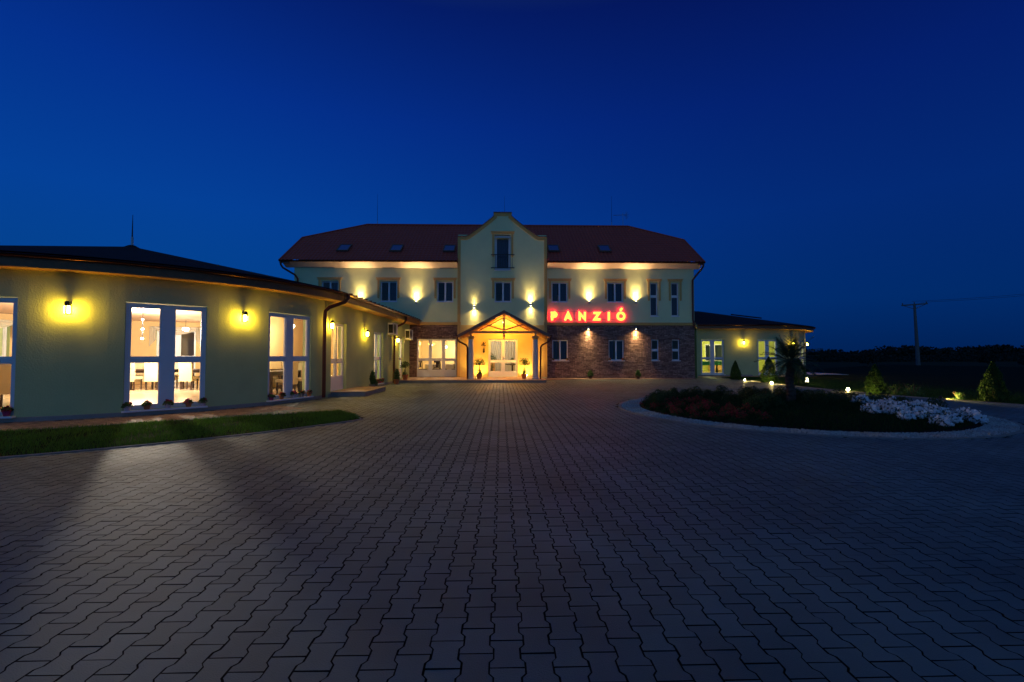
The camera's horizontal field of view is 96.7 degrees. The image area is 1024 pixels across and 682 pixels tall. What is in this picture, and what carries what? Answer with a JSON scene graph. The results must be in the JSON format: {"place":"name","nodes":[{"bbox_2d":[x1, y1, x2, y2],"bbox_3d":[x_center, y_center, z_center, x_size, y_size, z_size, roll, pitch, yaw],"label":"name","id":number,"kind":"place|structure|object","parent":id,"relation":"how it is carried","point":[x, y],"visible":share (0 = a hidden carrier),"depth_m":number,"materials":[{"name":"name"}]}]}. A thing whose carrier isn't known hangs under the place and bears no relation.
{"place":"outdoors","nodes":[
{"label":"outdoors","id":0,"kind":"place"},
{"bbox_2d":[0,364,10,406],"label":"dining chair","id":1,"kind":"object","parent":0,"point":[5,378],"visible":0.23,"depth_m":11.39,"materials":[{"name":"fabric"}]},
{"bbox_2d":[0,406,300,430],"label":"sidewalk","id":2,"kind":"structure","parent":0,"point":[147,418],"depth_m":10.17,"materials":[{"name":"grey concrete"}]},
{"bbox_2d":[0,409,359,456],"bbox_3d":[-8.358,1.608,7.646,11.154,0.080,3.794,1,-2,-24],"label":"grass verge","id":3,"kind":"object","parent":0,"point":[205,421],"depth_m":8.40,"materials":[{"name":"green plant"}]},
{"bbox_2d":[275,361,298,393],"bbox_3d":[-7.537,1.218,15.288,0.565,1.120,0.450,0,-2,11],"label":"dining chair","id":4,"kind":"object","parent":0,"point":[295,374],"visible":0.45,"depth_m":15.30,"materials":[{"name":"fabric"}]},
{"bbox_2d":[0,377,1023,681],"bbox_3d":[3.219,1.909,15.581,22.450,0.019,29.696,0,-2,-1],"label":"paving","id":5,"kind":"structure","parent":0,"point":[942,519],"depth_m":3.29,"materials":[{"name":"concrete"}]},
{"bbox_2d":[0,245,357,422],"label":"round pavilion","id":6,"kind":"structure","parent":5,"relation":"on","point":[75,364],"depth_m":10.98,"materials":[{"name":"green paint"}]},
{"bbox_2d":[0,319,12,355],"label":"interior wall","id":7,"kind":"structure","parent":6,"relation":"in","point":[4,324],"depth_m":17.44,"materials":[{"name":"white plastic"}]},
{"bbox_2d":[1,405,13,415],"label":"flower pot","id":8,"kind":"object","parent":6,"relation":"on","point":[7,410],"visible":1,"depth_m":9.52,"materials":[{"name":"plant"}]},
{"bbox_2d":[0,297,17,418],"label":"window","id":9,"kind":"structure","parent":6,"relation":"in","point":[11,360],"depth_m":9.67,"materials":[{"name":"white plastic"}]},
{"bbox_2d":[64,301,71,314],"bbox_3d":[-9.713,-0.723,9.946,0.100,0.297,0.192,1,-2,-28],"label":"wall lamp","id":10,"kind":"object","parent":6,"relation":"attached to","point":[67,307],"visible":1,"depth_m":9.90,"materials":[{"name":"white glass"}]},
{"bbox_2d":[121,402,132,410],"bbox_3d":[-8.888,1.505,10.488,0.199,0.204,0.234,0,-2,-1],"label":"flower pot","id":11,"kind":"object","parent":6,"relation":"on","point":[126,406],"visible":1,"depth_m":10.46,"materials":[{"name":"green plant"}]},
{"bbox_2d":[130,363,143,389],"bbox_3d":[-14.254,1.274,17.061,0.450,1.120,0.565,0,-2,-5],"label":"dining chair","id":12,"kind":"object","parent":6,"relation":"on","point":[133,378],"visible":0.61,"depth_m":16.90,"materials":[{"name":"fabric"}]},
{"bbox_2d":[135,363,143,384],"bbox_3d":[-15.195,1.313,18.284,0.450,1.120,0.565,0,-2,-4],"label":"dining chair","id":13,"kind":"object","parent":6,"relation":"on","point":[139,365],"visible":0.13,"depth_m":18.46,"materials":[{"name":"fabric"}]},
{"bbox_2d":[141,400,151,409],"bbox_3d":[-8.623,1.502,10.740,0.221,0.226,0.202,1,-2,-38],"label":"flower pot","id":14,"kind":"object","parent":6,"relation":"on","point":[147,405],"visible":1,"depth_m":10.71,"materials":[{"name":"ceramic"}]},
{"bbox_2d":[144,363,158,389],"bbox_3d":[-13.478,1.278,17.162,0.450,1.120,0.565,0,-2,-8],"label":"dining chair","id":15,"kind":"object","parent":6,"relation":"on","point":[150,372],"visible":0.65,"depth_m":16.95,"materials":[{"name":"fabric"}]},
{"bbox_2d":[121,303,207,412],"bbox_3d":[-8.383,0.392,11.070,1.659,2.545,0.254,2,-2,-43],"label":"window","id":16,"kind":"structure","parent":6,"relation":"in","point":[166,359],"depth_m":11.07,"materials":[{"name":"white plastic"}]},
{"bbox_2d":[162,399,173,407],"bbox_3d":[-8.321,1.511,11.009,0.222,0.224,0.210,0,-2,-1],"label":"flower pot","id":17,"kind":"object","parent":6,"relation":"on","point":[167,403],"visible":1,"depth_m":10.98,"materials":[{"name":"green plant"}]},
{"bbox_2d":[149,326,200,381],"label":"interior wall","id":18,"kind":"structure","parent":6,"relation":"in","point":[152,329],"depth_m":21.82,"materials":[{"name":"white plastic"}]},
{"bbox_2d":[174,363,178,387],"bbox_3d":[-13.650,1.319,18.485,0.450,1.120,0.565,0,-2,-6],"label":"dining chair","id":19,"kind":"object","parent":6,"relation":"on","point":[176,373],"visible":0.23,"depth_m":18.62,"materials":[{"name":"fabric"}]},
{"bbox_2d":[179,362,198,389],"bbox_3d":[-12.257,1.281,17.254,0.450,1.120,0.565,0,-2,-6],"label":"dining chair","id":20,"kind":"object","parent":6,"relation":"on","point":[186,371],"visible":0.93,"depth_m":17.04,"materials":[{"name":"fabric"}]},
{"bbox_2d":[269,370,301,393],"bbox_3d":[-8.139,1.414,15.769,0.800,0.760,1.700,0,-2,9],"label":"dining table","id":21,"kind":"object","parent":6,"relation":"on","point":[272,373],"visible":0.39,"depth_m":15.13,"materials":[{"name":"brown wood"}]},
{"bbox_2d":[266,312,313,401],"bbox_3d":[-6.665,0.475,13.675,0.254,2.545,1.659,-1,-2,20],"label":"window","id":22,"kind":"structure","parent":6,"relation":"in","point":[287,358],"depth_m":13.68,"materials":[{"name":"white plastic"}]},
{"bbox_2d":[0,419,363,458],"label":"kerb","id":23,"kind":"structure","parent":5,"relation":"on","point":[61,452],"depth_m":7.17,"materials":[{"name":"concrete"}]},
{"bbox_2d":[0,278,420,397],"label":"link wing","id":24,"kind":"structure","parent":5,"relation":"on","point":[361,356],"depth_m":18.91,"materials":[{"name":"beige paint"}]},
{"bbox_2d":[331,323,343,390],"bbox_3d":[-6.308,0.560,16.292,0.124,2.410,1.390,0,-2,1],"label":"glazed door","id":25,"kind":"structure","parent":24,"relation":"in","point":[336,380],"depth_m":16.32,"materials":[{"name":"white plastic"}]},
{"bbox_2d":[374,332,383,384],"bbox_3d":[-6.204,0.801,20.988,0.234,2.395,1.470,0,-2,1],"label":"window","id":26,"kind":"structure","parent":24,"relation":"in","point":[376,358],"depth_m":20.97,"materials":[{"name":"white plastic"}]},
{"bbox_2d":[387,323,397,338],"bbox_3d":[-5.949,-0.485,22.629,0.360,0.780,0.805,0,-2,1],"label":"air conditioner","id":27,"kind":"object","parent":24,"relation":"attached to","point":[392,329],"visible":1,"depth_m":22.32,"materials":[{"name":"white plastic"}]},
{"bbox_2d":[399,338,401,377],"bbox_3d":[-6.213,0.928,25.089,0.120,2.230,0.990,0,-2,1],"label":"glazed door","id":28,"kind":"structure","parent":24,"relation":"in","point":[400,357],"depth_m":25.50,"materials":[{"name":"white plastic"}]},
{"bbox_2d":[404,329,412,342],"bbox_3d":[-5.913,-0.258,26.026,0.360,0.780,0.805,0,-2,1],"label":"air conditioner","id":29,"kind":"object","parent":24,"relation":"attached to","point":[408,334],"visible":1,"depth_m":25.64,"materials":[{"name":"white plastic"}]},
{"bbox_2d":[331,386,385,396],"bbox_3d":[-5.612,1.862,16.893,1.212,0.165,2.710,0,-2,-1],"label":"doorstep","id":30,"kind":"object","parent":5,"relation":"on","point":[362,391],"visible":1,"depth_m":16.14,"materials":[{"name":"concrete"}]},
{"bbox_2d":[369,370,377,385],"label":"potted shrub","id":31,"kind":"object","parent":5,"relation":"on","point":[373,379],"visible":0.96,"depth_m":18.71,"materials":[{"name":"green plant"}]},
{"bbox_2d":[393,369,399,383],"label":"potted shrub","id":32,"kind":"object","parent":5,"relation":"on","point":[396,379],"visible":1,"depth_m":22.35,"materials":[{"name":"green plant"}]},
{"bbox_2d":[399,380,545,382],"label":"terrace","id":33,"kind":"structure","parent":5,"relation":"on","point":[530,381],"depth_m":23.51,"materials":[{"name":"stone"}]},
{"bbox_2d":[399,377,545,380],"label":"terrace paving","id":34,"kind":"structure","parent":33,"relation":"on","point":[463,378],"depth_m":24.13,"materials":[{"name":"stone"}]},
{"bbox_2d":[399,361,409,379],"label":"potted shrub","id":35,"kind":"object","parent":34,"relation":"on","point":[405,365],"visible":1,"depth_m":23.96,"materials":[{"name":"green plant"}]},
{"bbox_2d":[474,357,484,378],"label":"potted shrub","id":36,"kind":"object","parent":34,"relation":"on","point":[479,363],"visible":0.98,"depth_m":24.85,"materials":[{"name":"green plant"}]},
{"bbox_2d":[456,310,551,378],"bbox_3d":[-0.457,0.239,25.662,5.139,3.697,2.820,0,-2,-1],"label":"entrance porch","id":37,"kind":"object","parent":34,"relation":"on","point":[490,321],"visible":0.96,"depth_m":24.46,"materials":[{"name":"wood"}]},
{"bbox_2d":[519,357,529,378],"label":"potted shrub","id":38,"kind":"object","parent":34,"relation":"on","point":[524,363],"visible":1,"depth_m":24.94,"materials":[{"name":"green plant"}]},
{"bbox_2d":[278,212,705,377],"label":"hotel building","id":39,"kind":"structure","parent":5,"relation":"on","point":[447,277],"depth_m":27.33,"materials":[{"name":"beige paint"}]},
{"bbox_2d":[322,281,337,289],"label":"window","id":40,"kind":"structure","parent":39,"relation":"in","point":[333,284],"depth_m":27.40,"materials":[{"name":"white plastic"}]},
{"bbox_2d":[379,282,396,301],"bbox_3d":[-7.367,-2.941,27.308,1.070,1.265,0.406,0,-2,-1],"label":"window","id":41,"kind":"structure","parent":39,"relation":"in","point":[392,290],"depth_m":27.31,"materials":[{"name":"white plastic"}]},
{"bbox_2d":[437,282,452,301],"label":"window","id":42,"kind":"structure","parent":39,"relation":"in","point":[448,285],"depth_m":27.54,"materials":[{"name":"white plastic"}]},
{"bbox_2d":[494,236,510,270],"bbox_3d":[-0.558,-5.252,27.317,1.020,2.135,0.386,0,-2,-1],"label":"window","id":43,"kind":"structure","parent":39,"relation":"in","point":[501,246],"depth_m":27.46,"materials":[{"name":"white plastic"}]},
{"bbox_2d":[495,282,510,301],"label":"window","id":44,"kind":"structure","parent":39,"relation":"in","point":[506,286],"depth_m":27.41,"materials":[{"name":"white plastic"}]},
{"bbox_2d":[488,339,517,376],"bbox_3d":[-0.533,1.011,27.092,1.730,2.230,0.078,0,-2,-1],"label":"entrance door","id":45,"kind":"structure","parent":39,"relation":"in","point":[502,373],"depth_m":27.05,"materials":[{"name":"white plastic"}]},
{"bbox_2d":[491,341,515,370],"bbox_3d":[-0.411,0.984,31.134,2.900,2.580,0.103,0,-2,-1],"label":"hall curtain","id":46,"kind":"object","parent":39,"relation":"hanging from","point":[510,349],"visible":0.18,"depth_m":31.13,"materials":[{"name":"white fabric"}]},
{"bbox_2d":[551,283,567,302],"bbox_3d":[2.865,-2.924,27.557,1.040,1.245,0.406,0,-2,-1],"label":"window","id":47,"kind":"structure","parent":39,"relation":"in","point":[562,287],"depth_m":27.72,"materials":[{"name":"white plastic"}]},
{"bbox_2d":[552,340,567,359],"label":"window","id":48,"kind":"structure","parent":39,"relation":"in","point":[563,344],"depth_m":27.61,"materials":[{"name":"white plastic"}]},
{"bbox_2d":[550,307,625,321],"bbox_3d":[4.561,-1.575,27.307,4.550,0.932,0.150,0,-2,-1],"label":"neon sign","id":49,"kind":"object","parent":39,"relation":"attached to","point":[569,317],"visible":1,"depth_m":27.25,"materials":[{"name":"red"}]},
{"bbox_2d":[607,283,623,302],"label":"window","id":50,"kind":"structure","parent":39,"relation":"in","point":[618,287],"depth_m":27.79,"materials":[{"name":"blue glass"}]},
{"bbox_2d":[609,340,623,359],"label":"window","id":51,"kind":"structure","parent":39,"relation":"in","point":[619,344],"depth_m":27.69,"materials":[{"name":"white plastic"}]},
{"bbox_2d":[650,283,658,316],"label":"window","id":52,"kind":"structure","parent":39,"relation":"in","point":[653,286],"depth_m":27.84,"materials":[{"name":"blue glass"}]},
{"bbox_2d":[671,283,679,316],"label":"window","id":53,"kind":"structure","parent":39,"relation":"in","point":[674,286],"depth_m":27.87,"materials":[{"name":"white plastic"}]},
{"bbox_2d":[544,378,694,379],"bbox_3d":[6.348,2.223,26.481,9.210,0.050,1.550,0,-2,-1],"label":"wall walk","id":54,"kind":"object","parent":5,"relation":"on","point":[606,378],"depth_m":27.00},
{"bbox_2d":[729,360,741,379],"bbox_3d":[13.053,1.707,26.575,0.687,1.184,0.675,0,-2,-1],"label":"conifer","id":55,"kind":"object","parent":5,"relation":"on","point":[736,370],"visible":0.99,"depth_m":26.47,"materials":[{"name":"green plant"}]},
{"bbox_2d":[618,398,1023,439],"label":"island kerb","id":56,"kind":"structure","parent":5,"relation":"on","point":[1021,430],"depth_m":8.15,"materials":[{"name":"concrete"}]},
{"bbox_2d":[621,398,1020,437],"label":"gravel","id":57,"kind":"structure","parent":5,"relation":"on","point":[994,426],"depth_m":8.53,"materials":[{"name":"grey gravel"}]},
{"bbox_2d":[640,399,982,432],"bbox_3d":[7.072,1.685,11.849,7.240,0.220,7.240,0,-2,-1],"label":"planting bed","id":58,"kind":"object","parent":57,"relation":"on","point":[978,425],"visible":0.11,"depth_m":9.09,"materials":[{"name":"soil"}]},
{"bbox_2d":[642,392,665,403],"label":"boxwood shrub","id":59,"kind":"object","parent":58,"relation":"on","point":[650,396],"visible":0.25,"depth_m":12.74,"materials":[{"name":"green plant"}]},
{"bbox_2d":[645,394,667,406],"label":"boxwood shrub","id":60,"kind":"object","parent":58,"relation":"on","point":[657,400],"visible":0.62,"depth_m":12.22,"materials":[{"name":"green plant"}]},
{"bbox_2d":[687,386,704,396],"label":"boxwood shrub","id":61,"kind":"object","parent":58,"relation":"on","point":[698,391],"visible":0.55,"depth_m":14.71,"materials":[{"name":"green plant"}]},
{"bbox_2d":[708,411,724,419],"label":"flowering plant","id":62,"kind":"object","parent":58,"relation":"on","point":[717,416],"visible":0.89,"depth_m":9.84,"materials":[{"name":"red plant"}]},
{"bbox_2d":[713,385,727,394],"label":"boxwood shrub","id":63,"kind":"object","parent":58,"relation":"on","point":[719,391],"visible":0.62,"depth_m":15.05,"materials":[{"name":"green plant"}]},
{"bbox_2d":[721,390,741,400],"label":"boxwood shrub","id":64,"kind":"object","parent":58,"relation":"on","point":[727,396],"visible":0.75,"depth_m":12.33,"materials":[{"name":"green plant"}]},
{"bbox_2d":[739,385,761,398],"bbox_3d":[6.681,1.450,12.725,0.654,0.428,0.664,-1,-2,18],"label":"boxwood shrub","id":65,"kind":"object","parent":58,"relation":"on","point":[750,393],"visible":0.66,"depth_m":12.66,"materials":[{"name":"green plant"}]},
{"bbox_2d":[741,392,770,409],"bbox_3d":[5.731,1.416,10.701,0.641,0.430,0.651,0,-2,13],"label":"boxwood shrub","id":66,"kind":"object","parent":58,"relation":"on","point":[758,402],"visible":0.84,"depth_m":10.59,"materials":[{"name":"green plant"}]},
{"bbox_2d":[772,385,786,395],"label":"boxwood shrub","id":67,"kind":"object","parent":58,"relation":"on","point":[781,393],"visible":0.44,"depth_m":13.82,"materials":[{"name":"green plant"}]},
{"bbox_2d":[754,330,822,400],"bbox_3d":[7.263,0.673,11.954,1.616,1.962,1.537,-1,-2,25],"label":"palm tree","id":68,"kind":"object","parent":58,"relation":"on","point":[791,364],"visible":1,"depth_m":11.86,"materials":[{"name":"green plant"}]},
{"bbox_2d":[644,394,975,430],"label":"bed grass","id":69,"kind":"structure","parent":58,"relation":"on","point":[848,404],"depth_m":9.73,"materials":[{"name":"green plant"}]},
{"bbox_2d":[816,389,839,401],"bbox_3d":[8.315,1.464,12.066,0.622,0.372,0.632,-2,-2,40],"label":"boxwood shrub","id":70,"kind":"object","parent":58,"relation":"on","point":[831,396],"visible":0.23,"depth_m":12.00,"materials":[{"name":"green plant"}]},
{"bbox_2d":[828,387,848,399],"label":"boxwood shrub","id":71,"kind":"object","parent":58,"relation":"on","point":[841,395],"visible":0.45,"depth_m":12.55,"materials":[{"name":"green plant"}]},
{"bbox_2d":[851,394,871,402],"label":"flowering plant","id":72,"kind":"object","parent":58,"relation":"on","point":[860,396],"visible":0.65,"depth_m":11.84,"materials":[{"name":"white plant"}]},
{"bbox_2d":[860,403,881,413],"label":"flowering plant","id":73,"kind":"object","parent":58,"relation":"on","point":[871,407],"visible":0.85,"depth_m":9.93,"materials":[{"name":"white plant"}]},
{"bbox_2d":[862,393,885,402],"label":"boxwood shrub","id":74,"kind":"object","parent":58,"relation":"on","point":[872,397],"visible":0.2,"depth_m":11.74,"materials":[{"name":"green plant"}]},
{"bbox_2d":[875,398,900,408],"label":"flowering plant","id":75,"kind":"object","parent":58,"relation":"on","point":[880,403],"visible":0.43,"depth_m":10.62,"materials":[{"name":"white plant"}]},
{"bbox_2d":[881,403,907,415],"bbox_3d":[8.284,1.488,9.822,0.421,0.279,0.510,0,-2,-11],"label":"flowering plant","id":76,"kind":"object","parent":58,"relation":"on","point":[894,408],"visible":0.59,"depth_m":9.84,"materials":[{"name":"white plant"}]},
{"bbox_2d":[891,396,912,403],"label":"boxwood shrub","id":77,"kind":"object","parent":58,"relation":"on","point":[900,398],"visible":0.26,"depth_m":11.52,"materials":[{"name":"green plant"}]},
{"bbox_2d":[895,409,916,419],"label":"flowering plant","id":78,"kind":"object","parent":58,"relation":"on","point":[905,415],"visible":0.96,"depth_m":9.29,"materials":[{"name":"white plant"}]},
{"bbox_2d":[896,400,920,410],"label":"flowering plant","id":79,"kind":"object","parent":58,"relation":"on","point":[911,407],"visible":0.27,"depth_m":10.56,"materials":[{"name":"white plant"}]},
{"bbox_2d":[908,407,934,418],"bbox_3d":[8.516,1.510,9.510,0.520,0.284,0.429,0,-2,13],"label":"flowering plant","id":80,"kind":"object","parent":58,"relation":"on","point":[920,414],"visible":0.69,"depth_m":9.42,"materials":[{"name":"white plant"}]},
{"bbox_2d":[918,403,944,415],"bbox_3d":[9.261,1.524,10.070,0.565,0.309,0.466,2,-2,-43],"label":"flowering plant","id":81,"kind":"object","parent":58,"relation":"on","point":[933,407],"visible":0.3,"depth_m":10.03,"materials":[{"name":"white plant"}]},
{"bbox_2d":[926,397,948,409],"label":"boxwood shrub","id":82,"kind":"object","parent":58,"relation":"on","point":[937,402],"visible":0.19,"depth_m":10.81,"materials":[{"name":"green plant"}]},
{"bbox_2d":[927,415,954,426],"bbox_3d":[8.343,1.550,8.859,0.371,0.246,0.450,-1,-2,16],"label":"flowering plant","id":83,"kind":"object","parent":58,"relation":"on","point":[941,419],"visible":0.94,"depth_m":8.78,"materials":[{"name":"white plant"}]},
{"bbox_2d":[940,412,963,423],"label":"flowering plant","id":84,"kind":"object","parent":58,"relation":"on","point":[953,418],"visible":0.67,"depth_m":9.14,"materials":[{"name":"white plant"}]},
{"bbox_2d":[950,407,973,416],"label":"flowering plant","id":85,"kind":"object","parent":58,"relation":"on","point":[960,410],"visible":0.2,"depth_m":10.01,"materials":[{"name":"white plant"}]},
{"bbox_2d":[958,408,988,423],"bbox_3d":[9.605,1.561,9.477,0.475,0.315,0.576,-1,-2,34],"label":"flowering plant","id":86,"kind":"object","parent":58,"relation":"on","point":[979,418],"visible":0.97,"depth_m":9.36,"materials":[{"name":"white plant"}]},
{"bbox_2d":[0,0,1023,351],"label":"sky","id":87,"kind":"structure","parent":0,"point":[831,166],"materials":[{"name":"blue"}]},
{"bbox_2d":[757,365,1023,403],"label":"lawn","id":88,"kind":"structure","parent":0,"point":[964,377],"depth_m":32.37,"materials":[{"name":"plant"}]},
{"bbox_2d":[760,357,778,382],"bbox_3d":[13.366,1.503,23.680,0.916,1.414,0.927,0,-2,-1],"label":"conifer","id":89,"kind":"object","parent":88,"relation":"on","point":[764,378],"visible":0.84,"depth_m":23.58,"materials":[{"name":"green plant"}]},
{"bbox_2d":[694,311,847,377],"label":"pavilion","id":90,"kind":"structure","parent":88,"relation":"on","point":[720,337],"depth_m":31.02,"materials":[{"name":"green paint"}]},
{"bbox_2d":[702,361,721,372],"bbox_3d":[14.184,1.940,33.512,2.900,0.860,1.700,0,-2,-1],"label":"games table","id":91,"kind":"object","parent":90,"relation":"on","point":[716,363],"visible":0.29,"depth_m":32.69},
{"bbox_2d":[701,340,725,374],"bbox_3d":[13.647,1.106,30.970,1.670,2.415,0.254,0,-2,-1],"label":"window","id":92,"kind":"structure","parent":90,"relation":"in","point":[711,342],"depth_m":31.00,"materials":[{"name":"white plastic"}]},
{"bbox_2d":[758,340,776,374],"bbox_3d":[17.512,1.113,31.177,1.621,2.415,0.254,0,-2,-11],"label":"window","id":93,"kind":"structure","parent":90,"relation":"in","point":[766,348],"depth_m":31.22,"materials":[{"name":"white plastic"}]},
{"bbox_2d":[793,358,810,385],"bbox_3d":[13.305,1.450,21.188,0.985,1.363,1.008,0,-2,-1],"label":"conifer","id":94,"kind":"object","parent":88,"relation":"on","point":[798,383],"visible":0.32,"depth_m":20.96,"materials":[{"name":"green plant"}]},
{"bbox_2d":[711,376,1023,405],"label":"lawn kerb","id":95,"kind":"structure","parent":88,"relation":"on","point":[891,395],"depth_m":15.54,"materials":[{"name":"concrete"}]},
{"bbox_2d":[716,376,1023,403],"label":"lawn grass","id":96,"kind":"structure","parent":88,"relation":"on","point":[856,387],"depth_m":19.16,"materials":[{"name":"green plant"}]},
{"bbox_2d":[863,364,886,394],"bbox_3d":[13.161,1.397,16.506,0.738,1.166,0.715,0,-2,-1],"label":"conifer","id":97,"kind":"object","parent":88,"relation":"on","point":[872,381],"visible":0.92,"depth_m":16.39,"materials":[{"name":"green plant"}]},
{"bbox_2d":[886,384,903,394],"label":"young shrub","id":98,"kind":"object","parent":88,"relation":"on","point":[895,392],"visible":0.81,"depth_m":16.17,"materials":[{"name":"green plant"}]},
{"bbox_2d":[903,384,924,396],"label":"young shrub","id":99,"kind":"object","parent":88,"relation":"on","point":[912,391],"visible":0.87,"depth_m":15.83,"materials":[{"name":"green plant"}]},
{"bbox_2d":[901,301,927,364],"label":"utility pole","id":100,"kind":"object","parent":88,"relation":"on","point":[917,351],"visible":0.94,"depth_m":65.97,"materials":[{"name":"concrete"}]},
{"bbox_2d":[952,391,966,399],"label":"young shrub","id":101,"kind":"object","parent":88,"relation":"on","point":[960,396],"visible":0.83,"depth_m":14.43,"materials":[{"name":"green plant"}]},
{"bbox_2d":[978,361,1011,402],"bbox_3d":[14.535,1.244,13.744,0.712,1.308,0.710,0,-2,-1],"label":"conifer","id":102,"kind":"object","parent":88,"relation":"on","point":[993,374],"visible":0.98,"depth_m":13.63,"materials":[{"name":"green plant"}]},
{"bbox_2d":[806,358,1023,368],"bbox_3d":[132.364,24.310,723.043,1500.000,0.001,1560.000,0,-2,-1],"label":"field","id":103,"kind":"structure","parent":0,"point":[822,365],"depth_m":72.91,"materials":[{"name":"green plant"}]},
{"bbox_2d":[805,344,1023,357],"bbox_3d":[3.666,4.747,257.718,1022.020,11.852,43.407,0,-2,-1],"label":"distant woods","id":104,"kind":"object","parent":103,"relation":"on","point":[904,350],"visible":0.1,"depth_m":260.05,"materials":[{"name":"green plant"}]},
{"bbox_2d":[806,351,1023,361],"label":"field scrub","id":105,"kind":"object","parent":103,"relation":"on","point":[845,357],"visible":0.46,"depth_m":106.96,"materials":[{"name":"plant"}]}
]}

